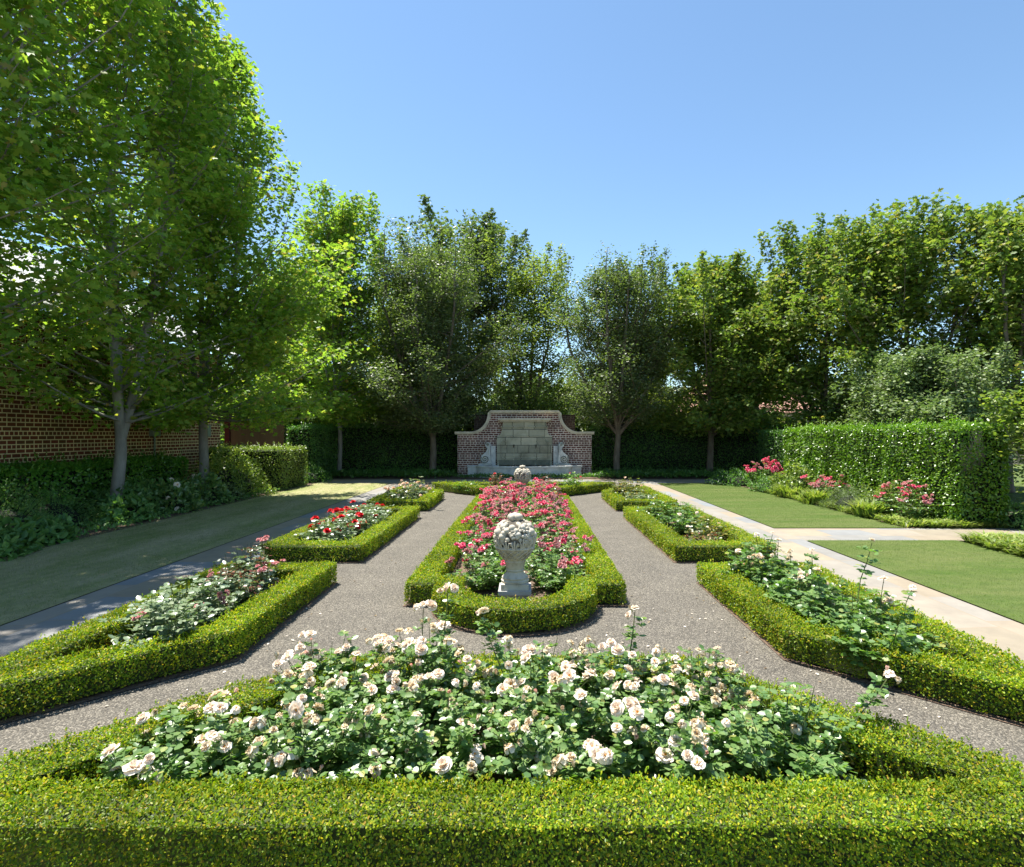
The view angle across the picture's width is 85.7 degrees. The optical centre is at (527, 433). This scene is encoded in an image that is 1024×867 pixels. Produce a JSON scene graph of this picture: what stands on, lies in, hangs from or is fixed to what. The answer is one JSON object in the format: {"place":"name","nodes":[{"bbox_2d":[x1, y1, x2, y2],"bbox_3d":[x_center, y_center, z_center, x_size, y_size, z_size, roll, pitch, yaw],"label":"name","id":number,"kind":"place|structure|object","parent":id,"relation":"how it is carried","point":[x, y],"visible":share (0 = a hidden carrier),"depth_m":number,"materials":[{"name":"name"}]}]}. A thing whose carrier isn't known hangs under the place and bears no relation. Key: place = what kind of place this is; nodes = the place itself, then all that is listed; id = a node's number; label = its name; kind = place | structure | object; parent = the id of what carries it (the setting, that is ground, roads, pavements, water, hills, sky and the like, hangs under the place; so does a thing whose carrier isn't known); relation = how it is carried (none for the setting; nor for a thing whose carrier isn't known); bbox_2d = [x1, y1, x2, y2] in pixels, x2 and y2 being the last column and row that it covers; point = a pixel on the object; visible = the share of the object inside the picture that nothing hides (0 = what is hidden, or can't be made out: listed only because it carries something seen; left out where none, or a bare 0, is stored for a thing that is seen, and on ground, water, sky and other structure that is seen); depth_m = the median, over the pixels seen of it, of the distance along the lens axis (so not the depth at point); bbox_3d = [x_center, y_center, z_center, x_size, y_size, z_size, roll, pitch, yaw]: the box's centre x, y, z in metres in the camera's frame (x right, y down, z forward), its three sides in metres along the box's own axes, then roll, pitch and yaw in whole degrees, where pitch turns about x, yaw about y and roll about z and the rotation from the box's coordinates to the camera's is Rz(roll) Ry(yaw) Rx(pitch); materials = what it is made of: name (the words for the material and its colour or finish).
{"place":"outdoors","nodes":[
{"label":"outdoors","id":0,"kind":"place"},
{"bbox_2d":[0,483,389,624],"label":"worn lawn","id":1,"kind":"structure","parent":0,"point":[68,594],"depth_m":8.00,"materials":[{"name":"green plant"}]},
{"bbox_2d":[17,474,994,550],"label":"planting soil","id":2,"kind":"structure","parent":0,"point":[337,477],"depth_m":20.78,"materials":[{"name":"brown soil"}]},
{"bbox_2d":[0,516,44,561],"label":"hosta","id":3,"kind":"object","parent":2,"relation":"on","point":[14,540],"visible":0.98,"depth_m":7.68,"materials":[{"name":"green plant"}]},
{"bbox_2d":[0,479,60,529],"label":"feathery shrub","id":4,"kind":"object","parent":2,"relation":"on","point":[11,513],"visible":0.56,"depth_m":8.83,"materials":[{"name":"green plant"}]},
{"bbox_2d":[24,513,79,545],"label":"hosta","id":5,"kind":"object","parent":2,"relation":"on","point":[48,526],"visible":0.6,"depth_m":8.53,"materials":[{"name":"green plant"}]},
{"bbox_2d":[1,482,103,526],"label":"feathery shrub","id":6,"kind":"object","parent":2,"relation":"on","point":[57,508],"visible":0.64,"depth_m":9.98,"materials":[{"name":"green plant"}]},
{"bbox_2d":[0,0,182,392],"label":"maple tree","id":7,"kind":"object","parent":2,"relation":"on","point":[15,62],"visible":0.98,"depth_m":8.22,"materials":[{"name":"green plant"}]},
{"bbox_2d":[0,446,189,514],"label":"laurel hedge","id":8,"kind":"object","parent":2,"relation":"on","point":[88,476],"visible":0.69,"depth_m":11.56,"materials":[{"name":"green plant"}]},
{"bbox_2d":[81,475,164,516],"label":"hydrangea","id":9,"kind":"object","parent":2,"relation":"on","point":[131,487],"visible":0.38,"depth_m":11.45,"materials":[{"name":"green plant"}]},
{"bbox_2d":[92,492,158,524],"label":"hosta","id":10,"kind":"object","parent":2,"relation":"on","point":[121,508],"visible":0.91,"depth_m":10.54,"materials":[{"name":"green plant"}]},
{"bbox_2d":[18,488,279,550],"bbox_3d":[-8.249,1.620,10.253,2.265,0.242,11.615,0,0,0],"label":"border cover","id":11,"kind":"object","parent":2,"relation":"on","point":[89,526],"visible":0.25,"depth_m":10.28,"materials":[{"name":"green plant"}]},
{"bbox_2d":[0,0,332,505],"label":"maple tree","id":12,"kind":"object","parent":2,"relation":"on","point":[122,415],"visible":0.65,"depth_m":11.09,"materials":[{"name":"green plant"}]},
{"bbox_2d":[129,477,204,514],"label":"hydrangea","id":13,"kind":"object","parent":2,"relation":"on","point":[191,500],"visible":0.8,"depth_m":11.79,"materials":[{"name":"green plant"}]},
{"bbox_2d":[10,2,377,483],"bbox_3d":[-8.555,-4.439,14.378,9.998,12.281,7.147,0,0,26],"label":"maple tree","id":14,"kind":"object","parent":2,"relation":"on","point":[230,213],"visible":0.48,"depth_m":13.49,"materials":[{"name":"green plant"}]},
{"bbox_2d":[169,469,234,505],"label":"hydrangea","id":15,"kind":"object","parent":2,"relation":"on","point":[205,490],"visible":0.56,"depth_m":13.17,"materials":[{"name":"green plant"}]},
{"bbox_2d":[184,442,277,496],"bbox_3d":[-8.059,1.321,15.019,2.127,2.222,2.029,0,0,36],"label":"viburnum","id":16,"kind":"object","parent":2,"relation":"on","point":[240,478],"visible":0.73,"depth_m":14.94,"materials":[{"name":"green plant"}]},
{"bbox_2d":[224,414,284,449],"bbox_3d":[-9.545,0.450,19.320,2.050,2.500,0.160,0,0,0],"label":"wooden fence","id":17,"kind":"object","parent":2,"relation":"on","point":[233,436],"visible":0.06,"depth_m":19.30,"materials":[{"name":"brown wood"}]},
{"bbox_2d":[208,441,308,490],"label":"privet hedge","id":18,"kind":"object","parent":2,"relation":"on","point":[285,468],"visible":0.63,"depth_m":16.47,"materials":[{"name":"green plant"}]},
{"bbox_2d":[286,421,338,476],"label":"tall hedge","id":19,"kind":"object","parent":2,"relation":"on","point":[320,442],"visible":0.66,"depth_m":20.20,"materials":[{"name":"green plant"}]},
{"bbox_2d":[256,179,404,475],"bbox_3d":[-7.348,-4.051,22.051,5.232,11.504,5.884,0,0,33],"label":"maple tree","id":20,"kind":"object","parent":2,"relation":"on","point":[342,219],"visible":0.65,"depth_m":21.41,"materials":[{"name":"green plant"}]},
{"bbox_2d":[284,419,461,474],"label":"tall hedge","id":21,"kind":"object","parent":2,"relation":"on","point":[364,447],"visible":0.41,"depth_m":22.85,"materials":[{"name":"green plant"}]},
{"bbox_2d":[325,467,457,477],"bbox_3d":[-6.495,1.523,21.706,7.392,0.430,2.357,0,0,0],"label":"ivy cover","id":22,"kind":"object","parent":2,"relation":"on","point":[379,472],"visible":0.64,"depth_m":20.93,"materials":[{"name":"green plant"}]},
{"bbox_2d":[332,224,538,475],"bbox_3d":[-3.882,-3.226,22.268,8.934,9.858,7.100,0,0,-44],"label":"live oak","id":23,"kind":"object","parent":2,"relation":"on","point":[440,302],"visible":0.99,"depth_m":21.23,"materials":[{"name":"green plant"}]},
{"bbox_2d":[455,410,593,477],"bbox_3d":[-0.120,0.393,21.846,5.520,2.615,2.007,0,0,0],"label":"wall fountain","id":24,"kind":"object","parent":2,"relation":"on","point":[540,442],"depth_m":21.74,"materials":[{"name":"stone"}]},
{"bbox_2d":[544,240,708,471],"bbox_3d":[3.698,-2.721,22.273,6.224,8.844,7.758,0,0,0],"label":"live oak","id":25,"kind":"object","parent":2,"relation":"on","point":[633,375],"visible":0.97,"depth_m":21.02,"materials":[{"name":"green plant"}]},
{"bbox_2d":[592,467,761,478],"bbox_3d":[5.951,1.540,21.652,6.785,0.406,2.480,0,0,0],"label":"ivy cover","id":26,"kind":"object","parent":2,"relation":"on","point":[649,472],"visible":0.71,"depth_m":20.84,"materials":[{"name":"green plant"}]},
{"bbox_2d":[634,248,818,471],"bbox_3d":[7.968,-2.794,22.398,7.304,8.989,7.738,0,0,0],"label":"oak tree","id":27,"kind":"object","parent":2,"relation":"on","point":[724,360],"visible":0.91,"depth_m":20.84,"materials":[{"name":"green plant"}]},
{"bbox_2d":[705,466,762,486],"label":"shrub","id":28,"kind":"object","parent":2,"relation":"on","point":[730,479],"visible":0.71,"depth_m":17.97,"materials":[{"name":"green plant"}]},
{"bbox_2d":[742,456,783,485],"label":"rose bush","id":29,"kind":"object","parent":2,"relation":"on","point":[768,468],"visible":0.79,"depth_m":17.10,"materials":[{"name":"pink plant"}]},
{"bbox_2d":[757,425,788,475],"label":"clipped hedge","id":30,"kind":"object","parent":2,"relation":"on","point":[771,446],"visible":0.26,"depth_m":18.59,"materials":[{"name":"green plant"}]},
{"bbox_2d":[768,460,826,494],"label":"hydrangea","id":31,"kind":"object","parent":2,"relation":"on","point":[795,481],"visible":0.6,"depth_m":14.85,"materials":[{"name":"green plant"}]},
{"bbox_2d":[818,482,876,512],"bbox_3d":[7.107,1.542,12.175,1.169,0.960,1.176,0,0,-20],"label":"catmint","id":32,"kind":"object","parent":2,"relation":"on","point":[842,499],"visible":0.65,"depth_m":12.16,"materials":[{"name":"green plant"}]},
{"bbox_2d":[753,487,944,527],"bbox_3d":[7.073,1.604,13.205,1.133,0.172,7.047,0,0,0],"label":"strap cover","id":33,"kind":"object","parent":2,"relation":"on","point":[904,521],"visible":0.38,"depth_m":10.46,"materials":[{"name":"green plant"}]},
{"bbox_2d":[844,497,890,517],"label":"daylily","id":34,"kind":"object","parent":2,"relation":"on","point":[864,506],"visible":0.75,"depth_m":11.06,"materials":[{"name":"green plant"}]},
{"bbox_2d":[782,413,1010,522],"bbox_3d":[8.246,0.677,13.408,1.314,2.147,7.137,0,0,0],"label":"clipped hedge","id":35,"kind":"object","parent":2,"relation":"on","point":[949,463],"visible":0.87,"depth_m":10.93,"materials":[{"name":"green plant"}]},
{"bbox_2d":[870,480,941,517],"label":"rose bush","id":36,"kind":"object","parent":2,"relation":"on","point":[904,509],"visible":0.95,"depth_m":10.59,"materials":[{"name":"pink plant"}]},
{"bbox_2d":[921,517,1011,527],"bbox_3d":[7.995,1.612,10.049,1.631,0.155,0.811,0,0,0],"label":"strap cover","id":37,"kind":"object","parent":2,"relation":"on","point":[949,523],"visible":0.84,"depth_m":9.88,"materials":[{"name":"green plant"}]},
{"bbox_2d":[986,498,1023,529],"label":"shrub","id":38,"kind":"object","parent":2,"relation":"on","point":[1016,520],"visible":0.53,"depth_m":9.87,"materials":[{"name":"green plant"}]},
{"bbox_2d":[0,484,1023,772],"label":"gravel path","id":39,"kind":"structure","parent":0,"point":[672,600],"depth_m":4.65,"materials":[{"name":"grey gravel"}]},
{"bbox_2d":[0,483,1023,667],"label":"flagstone path","id":40,"kind":"structure","parent":0,"point":[968,618],"depth_m":6.05,"materials":[{"name":"beige stone"}]},
{"bbox_2d":[0,491,1023,793],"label":"bed soil","id":41,"kind":"structure","parent":0,"point":[538,591],"depth_m":4.07,"materials":[{"name":"brown soil"}]},
{"bbox_2d":[94,588,221,648],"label":"rose bush","id":42,"kind":"object","parent":41,"relation":"on","point":[179,623],"visible":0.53,"depth_m":4.07,"materials":[{"name":"green plant"}]},
{"bbox_2d":[0,559,337,719],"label":"box hedge","id":43,"kind":"object","parent":41,"relation":"on","point":[78,663],"visible":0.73,"depth_m":3.89,"materials":[{"name":"green plant"}]},
{"bbox_2d":[96,688,264,793],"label":"rose bush","id":44,"kind":"object","parent":41,"relation":"on","point":[173,760],"visible":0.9,"depth_m":2.60,"materials":[{"name":"green plant"}]},
{"bbox_2d":[127,569,243,630],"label":"rose bush","id":45,"kind":"object","parent":41,"relation":"on","point":[219,599],"visible":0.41,"depth_m":4.64,"materials":[{"name":"green plant"}]},
{"bbox_2d":[193,563,278,619],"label":"rose bush","id":46,"kind":"object","parent":41,"relation":"on","point":[246,588],"visible":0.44,"depth_m":5.15,"materials":[{"name":"green plant"}]},
{"bbox_2d":[204,535,285,594],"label":"rose bush","id":47,"kind":"object","parent":41,"relation":"on","point":[249,564],"visible":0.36,"depth_m":5.68,"materials":[{"name":"green plant"}]},
{"bbox_2d":[213,661,391,793],"bbox_3d":[-1.088,1.460,2.732,0.851,0.480,0.790,0,0,0],"label":"rose bush","id":48,"kind":"object","parent":41,"relation":"on","point":[297,744],"visible":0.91,"depth_m":2.61,"materials":[{"name":"green plant"}]},
{"bbox_2d":[294,514,358,544],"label":"rose bush","id":49,"kind":"object","parent":41,"relation":"on","point":[345,532],"visible":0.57,"depth_m":7.85,"materials":[{"name":"green plant"}]},
{"bbox_2d":[265,630,401,721],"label":"rose bush","id":50,"kind":"object","parent":41,"relation":"on","point":[333,701],"visible":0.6,"depth_m":3.20,"materials":[{"name":"green plant"}]},
{"bbox_2d":[306,507,373,536],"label":"rose bush","id":51,"kind":"object","parent":41,"relation":"on","point":[347,514],"visible":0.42,"depth_m":8.62,"materials":[{"name":"red plant"}]},
{"bbox_2d":[260,503,420,561],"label":"box hedge","id":52,"kind":"object","parent":41,"relation":"on","point":[289,547],"visible":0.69,"depth_m":7.44,"materials":[{"name":"green plant"}]},
{"bbox_2d":[367,485,444,510],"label":"box hedge","id":53,"kind":"object","parent":41,"relation":"on","point":[426,501],"visible":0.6,"depth_m":12.25,"materials":[{"name":"green plant"}]},
{"bbox_2d":[349,582,489,724],"bbox_3d":[-0.612,1.305,3.300,0.797,0.790,0.820,0,0,28],"label":"rose bush","id":54,"kind":"object","parent":41,"relation":"on","point":[426,654],"visible":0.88,"depth_m":3.19,"materials":[{"name":"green plant"}]},
{"bbox_2d":[338,674,512,792],"bbox_3d":[-0.489,1.480,2.773,0.845,0.441,0.808,0,0,0],"label":"rose bush","id":55,"kind":"object","parent":41,"relation":"on","point":[413,745],"visible":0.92,"depth_m":2.63,"materials":[{"name":"green plant"}]},
{"bbox_2d":[456,526,503,567],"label":"rose bush","id":56,"kind":"object","parent":41,"relation":"on","point":[481,551],"visible":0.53,"depth_m":6.86,"materials":[{"name":"pink plant"}]},
{"bbox_2d":[461,507,507,550],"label":"rose bush","id":57,"kind":"object","parent":41,"relation":"on","point":[480,521],"visible":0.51,"depth_m":7.90,"materials":[{"name":"pink plant"}]},
{"bbox_2d":[444,542,533,590],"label":"rose bush","id":58,"kind":"object","parent":41,"relation":"on","point":[493,577],"visible":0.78,"depth_m":5.95,"materials":[{"name":"green plant"}]},
{"bbox_2d":[0,649,1023,866],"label":"box hedge","id":59,"kind":"object","parent":41,"relation":"on","point":[60,807],"visible":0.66,"depth_m":2.14,"materials":[{"name":"green plant"}]},
{"bbox_2d":[493,512,536,603],"bbox_3d":[-0.119,1.222,5.302,0.420,0.932,0.420,0,0,0],"label":"garden urn","id":60,"kind":"object","parent":41,"relation":"on","point":[515,536],"visible":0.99,"depth_m":5.17,"materials":[{"name":"stone"}]},
{"bbox_2d":[403,492,626,632],"bbox_3d":[-0.119,1.541,9.247,2.236,0.305,9.283,0,0,0],"label":"box hedge","id":61,"kind":"object","parent":41,"relation":"on","point":[604,582],"visible":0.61,"depth_m":5.35,"materials":[{"name":"green plant"}]},
{"bbox_2d":[431,480,615,495],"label":"box hedge","id":62,"kind":"object","parent":41,"relation":"on","point":[588,486],"visible":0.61,"depth_m":15.64,"materials":[{"name":"green plant"}]},
{"bbox_2d":[465,606,599,733],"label":"rose bush","id":63,"kind":"object","parent":41,"relation":"on","point":[496,692],"visible":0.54,"depth_m":3.21,"materials":[{"name":"green plant"}]},
{"bbox_2d":[510,500,573,538],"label":"rose bush","id":64,"kind":"object","parent":41,"relation":"on","point":[532,510],"visible":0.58,"depth_m":8.80,"materials":[{"name":"pink plant"}]},
{"bbox_2d":[521,509,571,551],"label":"rose bush","id":65,"kind":"object","parent":41,"relation":"on","point":[537,522],"visible":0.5,"depth_m":7.81,"materials":[{"name":"pink plant"}]},
{"bbox_2d":[462,675,645,793],"bbox_3d":[0.102,1.485,2.712,0.804,0.437,0.839,0,0,-31],"label":"rose bush","id":66,"kind":"object","parent":41,"relation":"on","point":[576,754],"visible":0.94,"depth_m":2.63,"materials":[{"name":"green plant"}]},
{"bbox_2d":[524,546,590,589],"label":"rose bush","id":67,"kind":"object","parent":41,"relation":"on","point":[549,580],"visible":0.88,"depth_m":5.95,"materials":[{"name":"green plant"}]},
{"bbox_2d":[526,521,594,568],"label":"rose bush","id":68,"kind":"object","parent":41,"relation":"on","point":[559,542],"visible":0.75,"depth_m":6.84,"materials":[{"name":"pink plant"}]},
{"bbox_2d":[553,604,680,734],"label":"rose bush","id":69,"kind":"object","parent":41,"relation":"on","point":[659,682],"visible":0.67,"depth_m":3.25,"materials":[{"name":"green plant"}]},
{"bbox_2d":[601,484,678,509],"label":"box hedge","id":70,"kind":"object","parent":41,"relation":"on","point":[616,500],"visible":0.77,"depth_m":12.32,"materials":[{"name":"green plant"}]},
{"bbox_2d":[583,680,751,793],"bbox_3d":[0.659,1.482,2.737,0.796,0.436,0.824,0,0,0],"label":"rose bush","id":71,"kind":"object","parent":41,"relation":"on","point":[658,751],"visible":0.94,"depth_m":2.62,"materials":[{"name":"green plant"}]},
{"bbox_2d":[658,509,706,534],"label":"rose bush","id":72,"kind":"object","parent":41,"relation":"on","point":[679,528],"visible":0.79,"depth_m":9.22,"materials":[{"name":"green plant"}]},
{"bbox_2d":[623,504,776,561],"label":"box hedge","id":73,"kind":"object","parent":41,"relation":"on","point":[667,540],"visible":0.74,"depth_m":7.73,"materials":[{"name":"green plant"}]},
{"bbox_2d":[645,644,759,730],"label":"rose bush","id":74,"kind":"object","parent":41,"relation":"on","point":[710,702],"visible":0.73,"depth_m":3.09,"materials":[{"name":"green plant"}]},
{"bbox_2d":[719,531,780,586],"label":"rose bush","id":75,"kind":"object","parent":41,"relation":"on","point":[740,564],"visible":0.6,"depth_m":5.81,"materials":[{"name":"green plant"}]},
{"bbox_2d":[747,538,825,598],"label":"rose bush","id":76,"kind":"object","parent":41,"relation":"on","point":[778,572],"visible":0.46,"depth_m":5.45,"materials":[{"name":"green plant"}]},
{"bbox_2d":[699,665,901,793],"bbox_3d":[1.347,1.455,2.698,0.972,0.492,0.751,0,0,20],"label":"rose bush","id":77,"kind":"object","parent":41,"relation":"on","point":[790,748],"visible":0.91,"depth_m":2.68,"materials":[{"name":"green plant"}]},
{"bbox_2d":[763,547,858,618],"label":"rose bush","id":78,"kind":"object","parent":41,"relation":"on","point":[777,591],"visible":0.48,"depth_m":4.92,"materials":[{"name":"green plant"}]},
{"bbox_2d":[791,537,901,637],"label":"rose bush","id":79,"kind":"object","parent":41,"relation":"on","point":[828,617],"visible":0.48,"depth_m":4.49,"materials":[{"name":"green plant"}]},
{"bbox_2d":[695,559,1023,720],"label":"box hedge","id":80,"kind":"object","parent":41,"relation":"on","point":[963,670],"visible":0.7,"depth_m":3.88,"materials":[{"name":"green plant"}]},
{"bbox_2d":[826,576,947,674],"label":"rose bush","id":81,"kind":"object","parent":41,"relation":"on","point":[856,629],"visible":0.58,"depth_m":3.89,"materials":[{"name":"green plant"}]},
{"bbox_2d":[0,451,1023,625],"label":"ground","id":82,"kind":"structure","parent":0,"point":[1016,509],"depth_m":7.40,"materials":[{"name":"green plant"}]},
{"bbox_2d":[0,236,238,482],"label":"brick house","id":83,"kind":"structure","parent":82,"relation":"on","point":[28,432],"depth_m":12.65,"materials":[{"name":"brown brick"}]},
{"bbox_2d":[182,258,391,439],"bbox_3d":[-11.413,-3.238,25.390,10.339,9.880,8.937,0,0,31],"label":"elm tree","id":84,"kind":"object","parent":82,"relation":"on","point":[281,363],"visible":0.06,"depth_m":24.09,"materials":[{"name":"green plant"}]},
{"bbox_2d":[323,295,494,427],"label":"elm tree","id":85,"kind":"object","parent":82,"relation":"on","point":[363,391],"visible":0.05,"depth_m":25.28,"materials":[{"name":"green plant"}]},
{"bbox_2d":[376,193,542,431],"bbox_3d":[-3.521,-4.775,27.391,8.928,12.953,8.098,0,0,0],"label":"oak tree","id":86,"kind":"object","parent":82,"relation":"on","point":[490,229],"visible":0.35,"depth_m":26.27,"materials":[{"name":"green plant"}]},
{"bbox_2d":[457,236,606,411],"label":"elm tree","id":87,"kind":"object","parent":82,"relation":"on","point":[522,285],"visible":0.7,"depth_m":25.64,"materials":[{"name":"green plant"}]},
{"bbox_2d":[220,365,1023,451],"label":"distant woodland","id":88,"kind":"object","parent":82,"relation":"on","point":[494,393],"visible":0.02,"depth_m":50.41,"materials":[{"name":"green plant"}]},
{"bbox_2d":[576,311,699,428],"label":"elm tree","id":89,"kind":"object","parent":82,"relation":"on","point":[661,383],"visible":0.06,"depth_m":25.92,"materials":[{"name":"green plant"}]},
{"bbox_2d":[588,421,785,470],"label":"tall hedge","id":90,"kind":"object","parent":82,"relation":"on","point":[640,448],"visible":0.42,"depth_m":22.85,"materials":[{"name":"green plant"}]},
{"bbox_2d":[681,281,813,428],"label":"maple tree","id":91,"kind":"object","parent":82,"relation":"on","point":[782,399],"visible":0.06,"depth_m":24.13,"materials":[{"name":"green plant"}]},
{"bbox_2d":[732,199,914,440],"bbox_3d":[10.917,-3.137,20.337,6.790,9.678,5.827,0,0,19],"label":"maple tree","id":92,"kind":"object","parent":82,"relation":"on","point":[807,379],"visible":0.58,"depth_m":19.61,"materials":[{"name":"green plant"}]},
{"bbox_2d":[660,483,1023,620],"bbox_3d":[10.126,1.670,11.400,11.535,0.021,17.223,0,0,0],"label":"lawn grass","id":93,"kind":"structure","parent":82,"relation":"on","point":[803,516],"depth_m":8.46,"materials":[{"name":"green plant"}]},
{"bbox_2d":[789,341,1023,483],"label":"shrub","id":94,"kind":"object","parent":82,"relation":"on","point":[932,383],"visible":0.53,"depth_m":13.80,"materials":[{"name":"green plant"}]},
{"bbox_2d":[796,188,1023,425],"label":"maple tree","id":95,"kind":"object","parent":82,"relation":"on","point":[898,245],"visible":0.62,"depth_m":16.89,"materials":[{"name":"green plant"}]},
{"bbox_2d":[879,192,1023,492],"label":"maple tree","id":96,"kind":"object","parent":82,"relation":"on","point":[1011,264],"visible":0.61,"depth_m":15.39,"materials":[{"name":"green plant"}]},
{"bbox_2d":[952,530,1023,556],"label":"strap cover","id":97,"kind":"object","parent":82,"relation":"on","point":[1011,543],"visible":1,"depth_m":8.17,"materials":[{"name":"green plant"}]},
{"bbox_2d":[969,383,1023,506],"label":"lime bush","id":98,"kind":"object","parent":82,"relation":"on","point":[1008,419],"visible":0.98,"depth_m":9.78,"materials":[{"name":"green plant"}]},
{"bbox_2d":[0,0,1023,431],"label":"sky","id":99,"kind":"structure","parent":0,"point":[689,127],"materials":[{"name":"blue"}]},
{"bbox_2d":[318,479,1023,540],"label":"flagstone cross path","id":100,"kind":"structure","parent":0,"point":[805,534],"depth_m":9.62,"materials":[{"name":"beige stone"}]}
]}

